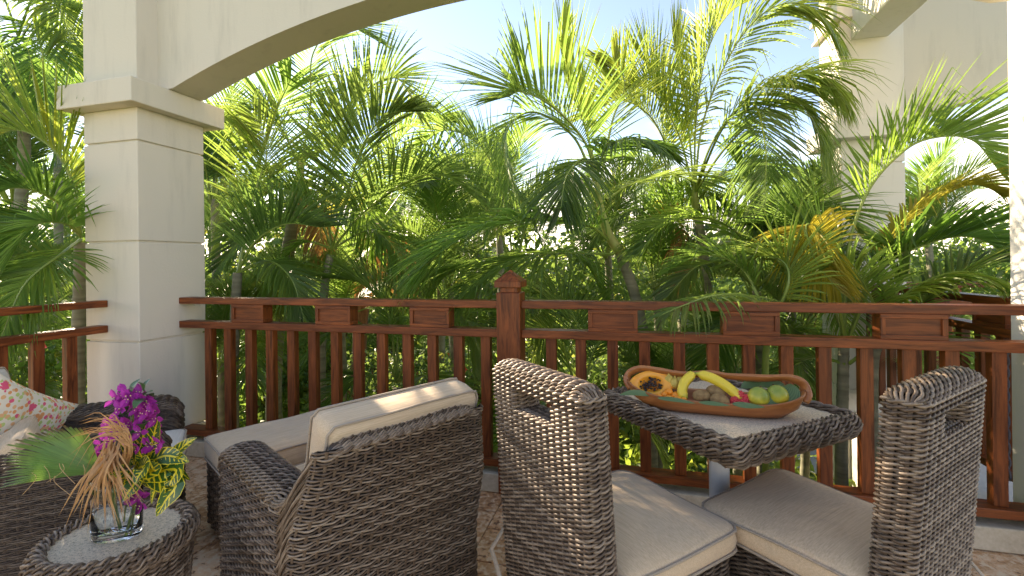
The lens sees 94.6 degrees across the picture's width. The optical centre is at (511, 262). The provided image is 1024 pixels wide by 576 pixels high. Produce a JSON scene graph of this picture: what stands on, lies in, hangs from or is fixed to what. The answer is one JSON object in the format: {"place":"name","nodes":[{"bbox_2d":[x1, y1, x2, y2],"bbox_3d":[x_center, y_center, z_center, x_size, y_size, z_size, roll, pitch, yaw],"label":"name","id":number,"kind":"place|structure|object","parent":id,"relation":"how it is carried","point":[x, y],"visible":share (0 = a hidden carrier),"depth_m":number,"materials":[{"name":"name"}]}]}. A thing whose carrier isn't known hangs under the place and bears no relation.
{"place":"outdoors","nodes":[
{"label":"outdoors","id":0,"kind":"place"},
{"bbox_2d":[26,313,816,479],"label":"ground","id":1,"kind":"structure","parent":0,"point":[622,462],"depth_m":6.72,"materials":[{"name":"green plant"}]},
{"bbox_2d":[0,36,82,390],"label":"feather palm","id":2,"kind":"object","parent":1,"relation":"on","point":[60,227],"visible":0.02,"depth_m":8.44,"materials":[{"name":"green plant"}]},
{"bbox_2d":[0,0,83,377],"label":"areca palm","id":3,"kind":"object","parent":1,"relation":"on","point":[45,24],"visible":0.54,"depth_m":4.09,"materials":[{"name":"green plant"}]},
{"bbox_2d":[0,202,83,329],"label":"feather palm","id":4,"kind":"object","parent":1,"relation":"on","point":[33,241],"visible":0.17,"depth_m":4.25,"materials":[{"name":"green plant"}]},
{"bbox_2d":[0,43,84,361],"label":"feather palm","id":5,"kind":"object","parent":1,"relation":"on","point":[8,157],"visible":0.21,"depth_m":5.14,"materials":[{"name":"green plant"}]},
{"bbox_2d":[0,281,89,399],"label":"feather palm","id":6,"kind":"object","parent":1,"relation":"on","point":[57,320],"visible":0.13,"depth_m":4.02,"materials":[{"name":"green plant"}]},
{"bbox_2d":[8,316,88,403],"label":"garden bush","id":7,"kind":"object","parent":1,"relation":"on","point":[52,355],"visible":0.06,"depth_m":3.85,"materials":[{"name":"green plant"}]},
{"bbox_2d":[0,40,110,404],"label":"areca palm","id":8,"kind":"object","parent":1,"relation":"on","point":[11,240],"visible":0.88,"depth_m":2.95,"materials":[{"name":"green plant"}]},
{"bbox_2d":[28,150,84,298],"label":"feather palm","id":9,"kind":"object","parent":1,"relation":"on","point":[66,233],"visible":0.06,"depth_m":11.77,"materials":[{"name":"green plant"}]},
{"bbox_2d":[38,116,254,225],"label":"feather palm","id":10,"kind":"object","parent":1,"relation":"on","point":[206,215],"visible":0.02,"depth_m":6.40,"materials":[{"name":"green plant"}]},
{"bbox_2d":[204,352,265,427],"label":"garden bush","id":11,"kind":"object","parent":1,"relation":"on","point":[241,413],"visible":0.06,"depth_m":5.49,"materials":[{"name":"green plant"}]},
{"bbox_2d":[203,272,286,425],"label":"feather palm","id":12,"kind":"object","parent":1,"relation":"on","point":[220,311],"visible":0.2,"depth_m":4.11,"materials":[{"name":"green plant"}]},
{"bbox_2d":[204,143,291,289],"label":"feather palm","id":13,"kind":"object","parent":1,"relation":"on","point":[205,226],"visible":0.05,"depth_m":11.84,"materials":[{"name":"green plant"}]},
{"bbox_2d":[201,81,316,400],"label":"feather palm","id":14,"kind":"object","parent":1,"relation":"on","point":[209,172],"visible":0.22,"depth_m":5.90,"materials":[{"name":"green plant"}]},
{"bbox_2d":[223,318,330,408],"bbox_3d":[-3.738,1.521,7.031,1.888,1.570,2.134,-1,0,-39],"label":"garden bush","id":15,"kind":"object","parent":1,"relation":"on","point":[303,382],"visible":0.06,"depth_m":6.82,"materials":[{"name":"green plant"}]},
{"bbox_2d":[203,83,358,427],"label":"areca palm","id":16,"kind":"object","parent":1,"relation":"on","point":[276,216],"visible":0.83,"depth_m":3.75,"materials":[{"name":"green plant"}]},
{"bbox_2d":[205,243,358,421],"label":"feather palm","id":17,"kind":"object","parent":1,"relation":"on","point":[260,374],"visible":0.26,"depth_m":4.14,"materials":[{"name":"green plant"}]},
{"bbox_2d":[239,282,408,399],"bbox_3d":[-3.316,1.278,8.100,2.804,2.043,2.639,-1,0,-39],"label":"garden bush","id":18,"kind":"object","parent":1,"relation":"on","point":[302,347],"visible":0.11,"depth_m":7.53,"materials":[{"name":"green plant"}]},
{"bbox_2d":[202,19,456,421],"bbox_3d":[-1.820,-0.293,4.764,2.610,5.109,1.706,-1,0,-14],"label":"ringed palm","id":19,"kind":"object","parent":1,"relation":"on","point":[295,81],"visible":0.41,"depth_m":4.67,"materials":[{"name":"green plant"}]},
{"bbox_2d":[253,214,424,401],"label":"feather palm","id":20,"kind":"object","parent":1,"relation":"on","point":[342,286],"visible":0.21,"depth_m":5.21,"materials":[{"name":"green plant"}]},
{"bbox_2d":[220,46,503,401],"bbox_3d":[-1.340,0.124,4.185,2.541,4.263,1.508,-1,0,15],"label":"areca palm","id":21,"kind":"object","parent":1,"relation":"on","point":[349,121],"visible":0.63,"depth_m":3.99,"materials":[{"name":"green plant"}]},
{"bbox_2d":[341,165,423,286],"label":"feather palm","id":22,"kind":"object","parent":1,"relation":"on","point":[394,206],"visible":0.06,"depth_m":14.06,"materials":[{"name":"green plant"}]},
{"bbox_2d":[326,346,453,403],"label":"garden bush","id":23,"kind":"object","parent":1,"relation":"on","point":[373,384],"visible":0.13,"depth_m":5.59,"materials":[{"name":"green plant"}]},
{"bbox_2d":[285,243,496,418],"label":"areca palm","id":24,"kind":"object","parent":1,"relation":"on","point":[365,281],"visible":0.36,"depth_m":3.76,"materials":[{"name":"green plant"}]},
{"bbox_2d":[272,64,511,399],"bbox_3d":[-1.600,-0.111,6.300,3.276,4.740,1.843,-1,0,8],"label":"fibrous palm","id":25,"kind":"object","parent":1,"relation":"on","point":[363,316],"visible":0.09,"depth_m":6.13,"materials":[{"name":"green plant"}]},
{"bbox_2d":[326,291,469,375],"bbox_3d":[-2.197,1.329,8.984,3.162,1.925,2.398,-1,0,-33],"label":"garden bush","id":26,"kind":"object","parent":1,"relation":"on","point":[372,344],"visible":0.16,"depth_m":8.49,"materials":[{"name":"green plant"}]},
{"bbox_2d":[25,353,852,485],"bbox_3d":[-2.157,2.068,6.892,27.432,0.689,6.873,-1,0,1],"label":"ground cover","id":27,"kind":"object","parent":1,"relation":"on","point":[629,443],"visible":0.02,"depth_m":5.30,"materials":[{"name":"green plant"}]},
{"bbox_2d":[390,343,496,405],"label":"garden bush","id":28,"kind":"object","parent":1,"relation":"on","point":[469,373],"visible":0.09,"depth_m":6.49,"materials":[{"name":"green plant"}]},
{"bbox_2d":[365,128,534,371],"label":"feather palm","id":29,"kind":"object","parent":1,"relation":"on","point":[419,186],"visible":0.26,"depth_m":6.02,"materials":[{"name":"green plant"}]},
{"bbox_2d":[374,176,543,377],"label":"feather palm","id":30,"kind":"object","parent":1,"relation":"on","point":[470,251],"visible":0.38,"depth_m":5.58,"materials":[{"name":"green plant"}]},
{"bbox_2d":[418,156,556,340],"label":"feather palm","id":31,"kind":"object","parent":1,"relation":"on","point":[542,239],"visible":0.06,"depth_m":11.16,"materials":[{"name":"green plant"}]},
{"bbox_2d":[363,88,621,373],"bbox_3d":[-0.181,0.224,4.817,2.610,4.037,1.670,-1,0,-8],"label":"areca palm","id":32,"kind":"object","parent":1,"relation":"on","point":[426,136],"visible":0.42,"depth_m":4.59,"materials":[{"name":"green plant"}]},
{"bbox_2d":[415,111,586,291],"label":"feather palm","id":33,"kind":"object","parent":1,"relation":"on","point":[513,148],"visible":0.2,"depth_m":7.47,"materials":[{"name":"green plant"}]},
{"bbox_2d":[0,156,1010,372],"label":"hedge","id":34,"kind":"object","parent":1,"relation":"on","point":[723,284],"visible":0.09,"depth_m":11.28,"materials":[{"name":"green plant"}]},
{"bbox_2d":[29,231,1009,314],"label":"treeline","id":35,"kind":"object","parent":1,"relation":"on","point":[494,250],"depth_m":21.78,"materials":[{"name":"green plant"}]},
{"bbox_2d":[479,320,595,418],"bbox_3d":[0.411,1.590,7.303,1.980,1.410,2.174,-1,0,15],"label":"garden bush","id":36,"kind":"object","parent":1,"relation":"on","point":[527,349],"visible":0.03,"depth_m":6.94,"materials":[{"name":"green plant"}]},
{"bbox_2d":[377,0,743,467],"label":"areca palm","id":37,"kind":"object","parent":1,"relation":"on","point":[571,209],"visible":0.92,"depth_m":3.21,"materials":[{"name":"green plant"}]},
{"bbox_2d":[546,343,634,426],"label":"garden bush","id":38,"kind":"object","parent":1,"relation":"on","point":[601,382],"visible":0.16,"depth_m":5.68,"materials":[{"name":"green plant"}]},
{"bbox_2d":[492,263,691,468],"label":"areca palm","id":39,"kind":"object","parent":1,"relation":"on","point":[548,294],"visible":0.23,"depth_m":3.78,"materials":[{"name":"green plant"}]},
{"bbox_2d":[524,134,676,375],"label":"feather palm","id":40,"kind":"object","parent":1,"relation":"on","point":[655,167],"visible":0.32,"depth_m":5.77,"materials":[{"name":"green plant"}]},
{"bbox_2d":[561,171,746,442],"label":"feather palm","id":41,"kind":"object","parent":1,"relation":"on","point":[660,251],"visible":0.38,"depth_m":4.82,"materials":[{"name":"green plant"}]},
{"bbox_2d":[582,317,725,467],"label":"feather palm","id":42,"kind":"object","parent":1,"relation":"on","point":[629,357],"visible":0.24,"depth_m":3.92,"materials":[{"name":"green plant"}]},
{"bbox_2d":[548,4,790,457],"bbox_3d":[1.854,-0.323,5.226,2.977,5.082,1.619,-1,0,-5],"label":"areca palm","id":43,"kind":"object","parent":1,"relation":"on","point":[670,136],"visible":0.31,"depth_m":4.98,"materials":[{"name":"green plant"}]},
{"bbox_2d":[617,151,732,290],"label":"feather palm","id":44,"kind":"object","parent":1,"relation":"on","point":[673,183],"visible":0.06,"depth_m":13.61,"materials":[{"name":"green plant"}]},
{"bbox_2d":[621,310,741,384],"bbox_3d":[2.353,1.458,7.122,2.228,1.550,2.341,-1,0,-10],"label":"garden bush","id":45,"kind":"object","parent":1,"relation":"on","point":[667,321],"visible":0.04,"depth_m":7.18,"materials":[{"name":"green plant"}]},
{"bbox_2d":[651,269,833,475],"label":"feather palm","id":46,"kind":"object","parent":1,"relation":"on","point":[691,318],"visible":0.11,"depth_m":4.14,"materials":[{"name":"green plant"}]},
{"bbox_2d":[598,0,896,472],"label":"areca palm","id":47,"kind":"object","parent":1,"relation":"on","point":[827,90],"visible":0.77,"depth_m":3.83,"materials":[{"name":"green plant"}]},
{"bbox_2d":[638,196,857,472],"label":"areca palm","id":48,"kind":"object","parent":1,"relation":"on","point":[666,312],"visible":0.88,"depth_m":2.72,"materials":[{"name":"green plant"}]},
{"bbox_2d":[610,131,904,474],"bbox_3d":[1.893,0.533,3.610,2.135,3.369,1.450,-1,0,-21],"label":"areca palm","id":49,"kind":"object","parent":1,"relation":"on","point":[640,248],"visible":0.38,"depth_m":3.57,"materials":[{"name":"green plant"}]},
{"bbox_2d":[685,155,882,467],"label":"feather palm","id":50,"kind":"object","parent":1,"relation":"on","point":[815,168],"visible":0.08,"depth_m":4.37,"materials":[{"name":"green plant"}]},
{"bbox_2d":[772,312,822,366],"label":"garden bush","id":51,"kind":"object","parent":1,"relation":"on","point":[815,319],"depth_m":8.78,"materials":[{"name":"green plant"}]},
{"bbox_2d":[696,237,918,477],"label":"feather palm","id":52,"kind":"object","parent":1,"relation":"on","point":[778,289],"visible":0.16,"depth_m":3.91,"materials":[{"name":"green plant"}]},
{"bbox_2d":[696,50,1009,485],"bbox_3d":[2.235,0.515,3.053,1.936,3.398,1.340,-1,0,15],"label":"areca palm","id":53,"kind":"object","parent":1,"relation":"on","point":[970,225],"visible":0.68,"depth_m":2.81,"materials":[{"name":"green plant"}]},
{"bbox_2d":[806,0,923,485],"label":"column","id":54,"kind":"structure","parent":1,"relation":"on","point":[889,48],"depth_m":3.99,"materials":[{"name":"white paint"}]},
{"bbox_2d":[851,0,926,39],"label":"side beam","id":55,"kind":"structure","parent":54,"relation":"attached to","point":[891,15],"depth_m":3.72,"materials":[{"name":"white paint"}]},
{"bbox_2d":[866,284,1012,481],"bbox_3d":[2.775,0.650,3.096,0.099,0.935,1.876,-1,0,15],"label":"wooden railing","id":56,"kind":"object","parent":54,"relation":"attached to","point":[998,327],"visible":0.22,"depth_m":2.70,"materials":[{"name":"brown wood"}]},
{"bbox_2d":[903,0,1007,116],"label":"arched beam","id":57,"kind":"structure","parent":54,"relation":"attached to","point":[956,33],"depth_m":3.96,"materials":[{"name":"beige paint"}]},
{"bbox_2d":[906,282,1010,364],"bbox_3d":[5.453,0.619,3.635,4.328,0.935,0.099,-1,0,15],"label":"wooden railing","id":58,"kind":"object","parent":54,"relation":"attached to","point":[956,302],"visible":0.02,"depth_m":4.02,"materials":[{"name":"brown wood"}]},
{"bbox_2d":[780,205,1010,486],"bbox_3d":[2.360,0.927,2.782,1.433,2.572,0.888,-1,0,15],"label":"areca palm","id":59,"kind":"object","parent":1,"relation":"on","point":[947,279],"visible":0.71,"depth_m":2.72,"materials":[{"name":"green plant"}]},
{"bbox_2d":[882,315,971,373],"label":"feather palm","id":60,"kind":"object","parent":1,"relation":"on","point":[964,316],"visible":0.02,"depth_m":3.74,"materials":[{"name":"green plant"}]},
{"bbox_2d":[851,412,1012,501],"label":"wall","id":61,"kind":"structure","parent":1,"relation":"on","point":[982,487],"depth_m":2.91,"materials":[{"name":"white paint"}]},
{"bbox_2d":[905,137,1008,277],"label":"feather palm","id":62,"kind":"object","parent":1,"relation":"on","point":[937,169],"visible":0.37,"depth_m":11.15,"materials":[{"name":"green plant"}]},
{"bbox_2d":[1007,0,1023,502],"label":"pier","id":63,"kind":"structure","parent":1,"relation":"on","point":[1015,14],"depth_m":2.19,"materials":[{"name":"white paint"}]},
{"bbox_2d":[1007,353,1011,480],"bbox_3d":[2.297,0.688,2.189,0.022,0.653,0.023,-1,0,-25],"label":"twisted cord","id":64,"kind":"object","parent":63,"relation":"hanging from","point":[1009,423],"visible":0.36,"depth_m":2.18,"materials":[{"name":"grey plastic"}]},
{"bbox_2d":[0,0,1009,267],"label":"sky","id":65,"kind":"structure","parent":0,"point":[468,25],"materials":[{"name":"white"}]},
{"bbox_2d":[184,456,1023,575],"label":"terrace floor","id":66,"kind":"structure","parent":0,"point":[207,548],"depth_m":2.17,"materials":[{"name":"stone"}]},
{"bbox_2d":[0,394,185,575],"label":"lounge chair","id":67,"kind":"object","parent":66,"relation":"on","point":[31,516],"visible":0.21,"depth_m":1.77,"materials":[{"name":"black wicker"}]},
{"bbox_2d":[165,429,186,455],"bbox_3d":[-1.864,0.915,2.116,0.650,0.151,0.459,-1,0,-30],"label":"seat cushion","id":68,"kind":"object","parent":67,"relation":"on","point":[177,435],"visible":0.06,"depth_m":2.35,"materials":[{"name":"white fabric"}]},
{"bbox_2d":[0,415,40,455],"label":"tan pillow","id":69,"kind":"object","parent":68,"relation":"on","point":[20,429],"visible":0.41,"depth_m":1.82,"materials":[{"name":"beige fabric"}]},
{"bbox_2d":[0,374,78,440],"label":"floral pillow","id":70,"kind":"object","parent":68,"relation":"on","point":[18,402],"visible":0.52,"depth_m":2.02,"materials":[{"name":"fabric"}]},
{"bbox_2d":[18,498,200,575],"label":"side table","id":71,"kind":"object","parent":66,"relation":"on","point":[162,544],"visible":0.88,"depth_m":1.37,"materials":[{"name":"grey wicker"}]},
{"bbox_2d":[88,477,143,543],"bbox_3d":[-1.182,0.730,1.413,0.136,0.180,0.082,-1,0,-14],"label":"glass vase","id":72,"kind":"object","parent":71,"relation":"on","point":[102,529],"visible":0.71,"depth_m":1.38,"materials":[{"name":"clear"}]},
{"bbox_2d":[0,425,107,496],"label":"fan palm leaf","id":73,"kind":"object","parent":72,"relation":"in","point":[51,461],"visible":0.81,"depth_m":1.36,"materials":[{"name":"plant"}]},
{"bbox_2d":[76,434,118,476],"bbox_3d":[-1.255,0.640,1.420,0.165,0.270,0.067,-1,0,7],"label":"bougainvillea spray","id":74,"kind":"object","parent":72,"relation":"in","point":[96,442],"visible":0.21,"depth_m":1.40,"materials":[{"name":"purple"}]},
{"bbox_2d":[60,412,142,532],"bbox_3d":[-1.170,0.610,1.353,0.273,0.366,0.092,-1,0,0],"label":"dried palm leaf","id":75,"kind":"object","parent":72,"relation":"in","point":[107,462],"visible":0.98,"depth_m":1.35,"materials":[{"name":"plant"}]},
{"bbox_2d":[98,378,164,469],"bbox_3d":[-1.129,0.562,1.406,0.246,0.424,0.104,-1,0,15],"label":"bougainvillea spray","id":76,"kind":"object","parent":72,"relation":"in","point":[136,400],"visible":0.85,"depth_m":1.40,"materials":[{"name":"purple"}]},
{"bbox_2d":[127,490,150,513],"bbox_3d":[-1.124,0.733,1.410,0.088,0.154,0.053,-1,0,0],"label":"bougainvillea spray","id":77,"kind":"object","parent":72,"relation":"in","point":[133,500],"visible":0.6,"depth_m":1.41,"materials":[{"name":"purple"}]},
{"bbox_2d":[109,419,195,516],"bbox_3d":[-1.099,0.637,1.398,0.341,0.348,0.128,-1,0,15],"label":"croton sprig","id":78,"kind":"object","parent":72,"relation":"in","point":[162,472],"visible":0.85,"depth_m":1.38,"materials":[{"name":"green plant"}]},
{"bbox_2d":[56,0,223,435],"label":"column","id":79,"kind":"structure","parent":66,"relation":"on","point":[143,150],"depth_m":3.06,"materials":[{"name":"beige paint"}]},
{"bbox_2d":[157,0,1011,100],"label":"arched beam","id":80,"kind":"structure","parent":79,"relation":"attached to","point":[207,49],"depth_m":2.99,"materials":[{"name":"beige paint"}]},
{"bbox_2d":[206,463,220,540],"bbox_3d":[-1.144,1.133,2.411,0.457,0.340,0.637,-1,0,45],"label":"footstool","id":81,"kind":"object","parent":66,"relation":"on","point":[213,502],"visible":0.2,"depth_m":2.23,"materials":[{"name":"wicker"}]},
{"bbox_2d":[204,410,317,475],"bbox_3d":[-1.147,0.903,2.411,0.469,0.134,0.650,-1,0,45],"label":"footstool cushion","id":82,"kind":"object","parent":81,"relation":"on","point":[286,438],"visible":0.41,"depth_m":2.28,"materials":[{"name":"beige fabric"}]},
{"bbox_2d":[217,403,483,575],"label":"lounge chair","id":83,"kind":"object","parent":66,"relation":"on","point":[400,499],"visible":0.93,"depth_m":1.51,"materials":[{"name":"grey wicker"}]},
{"bbox_2d":[305,377,477,465],"bbox_3d":[-0.399,0.713,1.614,0.570,0.529,0.158,-1,14,-45],"label":"back cushion","id":84,"kind":"object","parent":83,"relation":"on","point":[330,424],"visible":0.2,"depth_m":1.50,"materials":[{"name":"beige fabric"}]},
{"bbox_2d":[186,435,1023,554],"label":"concrete curb","id":85,"kind":"structure","parent":66,"relation":"on","point":[999,535],"depth_m":2.10,"materials":[{"name":"concrete"}]},
{"bbox_2d":[179,270,1023,520],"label":"wooden railing","id":86,"kind":"object","parent":85,"relation":"on","point":[906,331],"visible":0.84,"depth_m":2.51,"materials":[{"name":"brown wood"}]},
{"bbox_2d":[492,358,729,575],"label":"dining chair","id":87,"kind":"object","parent":66,"relation":"on","point":[556,487],"visible":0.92,"depth_m":1.27,"materials":[{"name":"grey wicker"}]},
{"bbox_2d":[489,470,736,575],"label":"seat cushion","id":88,"kind":"object","parent":87,"relation":"on","point":[660,530],"visible":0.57,"depth_m":1.39,"materials":[{"name":"beige fabric"}]},
{"bbox_2d":[604,378,863,497],"bbox_3d":[0.800,0.901,1.821,0.661,0.755,0.705,-1,0,-25],"label":"square table","id":89,"kind":"object","parent":66,"relation":"on","point":[723,445],"visible":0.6,"depth_m":1.58,"materials":[{"name":"grey wicker"}]},
{"bbox_2d":[623,365,812,417],"bbox_3d":[0.740,0.473,1.745,0.643,0.148,0.172,-1,0,19],"label":"fruit bowl","id":90,"kind":"object","parent":89,"relation":"on","point":[780,410],"visible":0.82,"depth_m":1.69,"materials":[{"name":"brown wood"}]},
{"bbox_2d":[619,390,651,395],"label":"liner leaf","id":91,"kind":"object","parent":90,"relation":"in","point":[637,392],"visible":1,"depth_m":1.75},
{"bbox_2d":[630,371,672,394],"bbox_3d":[0.537,0.481,1.833,0.166,0.108,0.071,-6,-29,8],"label":"papaya half","id":92,"kind":"object","parent":90,"relation":"in","point":[654,383],"visible":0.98,"depth_m":1.81,"materials":[{"name":"orange"}]},
{"bbox_2d":[658,397,695,403],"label":"liner leaf","id":93,"kind":"object","parent":90,"relation":"in","point":[673,399],"visible":1,"depth_m":1.68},
{"bbox_2d":[677,371,695,399],"bbox_3d":[0.649,0.456,1.759,0.096,0.097,0.048,-1,0,-39],"label":"banana","id":94,"kind":"object","parent":90,"relation":"in","point":[686,379],"visible":0.94,"depth_m":1.74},
{"bbox_2d":[692,389,710,400],"bbox_3d":[0.689,0.487,1.712,0.068,0.051,0.050,11,0,-1],"label":"kiwi","id":95,"kind":"object","parent":90,"relation":"in","point":[701,395],"visible":0.68,"depth_m":1.70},
{"bbox_2d":[706,385,725,395],"bbox_3d":[0.743,0.475,1.723,0.068,0.051,0.050,13,7,28],"label":"kiwi","id":96,"kind":"object","parent":90,"relation":"in","point":[712,389],"visible":0.51,"depth_m":1.71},
{"bbox_2d":[694,371,741,398],"bbox_3d":[0.754,0.453,1.728,0.168,0.101,0.037,-1,0,36],"label":"banana","id":97,"kind":"object","parent":90,"relation":"in","point":[729,388],"visible":0.84,"depth_m":1.71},
{"bbox_2d":[710,393,729,402],"bbox_3d":[0.739,0.493,1.680,0.068,0.051,0.050,12,4,18],"label":"kiwi","id":98,"kind":"object","parent":90,"relation":"in","point":[718,397],"visible":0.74,"depth_m":1.67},
{"bbox_2d":[732,402,764,407],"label":"liner leaf","id":99,"kind":"object","parent":90,"relation":"in","point":[744,405],"visible":1,"depth_m":1.61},
{"bbox_2d":[748,386,769,404],"bbox_3d":[0.867,0.473,1.660,0.072,0.078,0.064,9,2,9],"label":"mango","id":100,"kind":"object","parent":90,"relation":"in","point":[760,395],"visible":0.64,"depth_m":1.64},
{"bbox_2d":[741,381,784,388],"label":"liner leaf","id":101,"kind":"object","parent":90,"relation":"in","point":[746,384],"visible":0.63,"depth_m":1.73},
{"bbox_2d":[767,384,788,402],"bbox_3d":[0.932,0.466,1.659,0.072,0.078,0.064,-26,-15,36],"label":"mango","id":102,"kind":"object","parent":90,"relation":"in","point":[779,394],"visible":0.67,"depth_m":1.64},
{"bbox_2d":[767,384,799,404],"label":"liner leaf","id":103,"kind":"object","parent":90,"relation":"in","point":[793,391],"visible":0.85,"depth_m":1.65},
{"bbox_2d":[729,365,986,575],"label":"dining chair","id":104,"kind":"object","parent":66,"relation":"on","point":[923,523],"visible":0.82,"depth_m":1.15,"materials":[{"name":"grey wicker"}]},
{"bbox_2d":[701,468,984,575],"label":"seat cushion","id":105,"kind":"object","parent":104,"relation":"on","point":[793,523],"visible":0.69,"depth_m":1.43,"materials":[{"name":"beige fabric"}]},
{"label":"concrete curb","id":106,"kind":"structure","parent":66,"relation":"on","visible":0},
{"bbox_2d":[0,300,107,403],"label":"wooden railing","id":107,"kind":"object","parent":106,"relation":"on","point":[36,371],"visible":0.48,"depth_m":2.77,"materials":[{"name":"brown wood"}]},
{"bbox_2d":[595,355,816,473],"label":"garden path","id":108,"kind":"structure","parent":0,"point":[813,460],"depth_m":5.22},
{"bbox_2d":[699,347,815,399],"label":"garden bush","id":109,"kind":"object","parent":108,"relation":"on","point":[770,360],"visible":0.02,"depth_m":6.22,"materials":[{"name":"green plant"}]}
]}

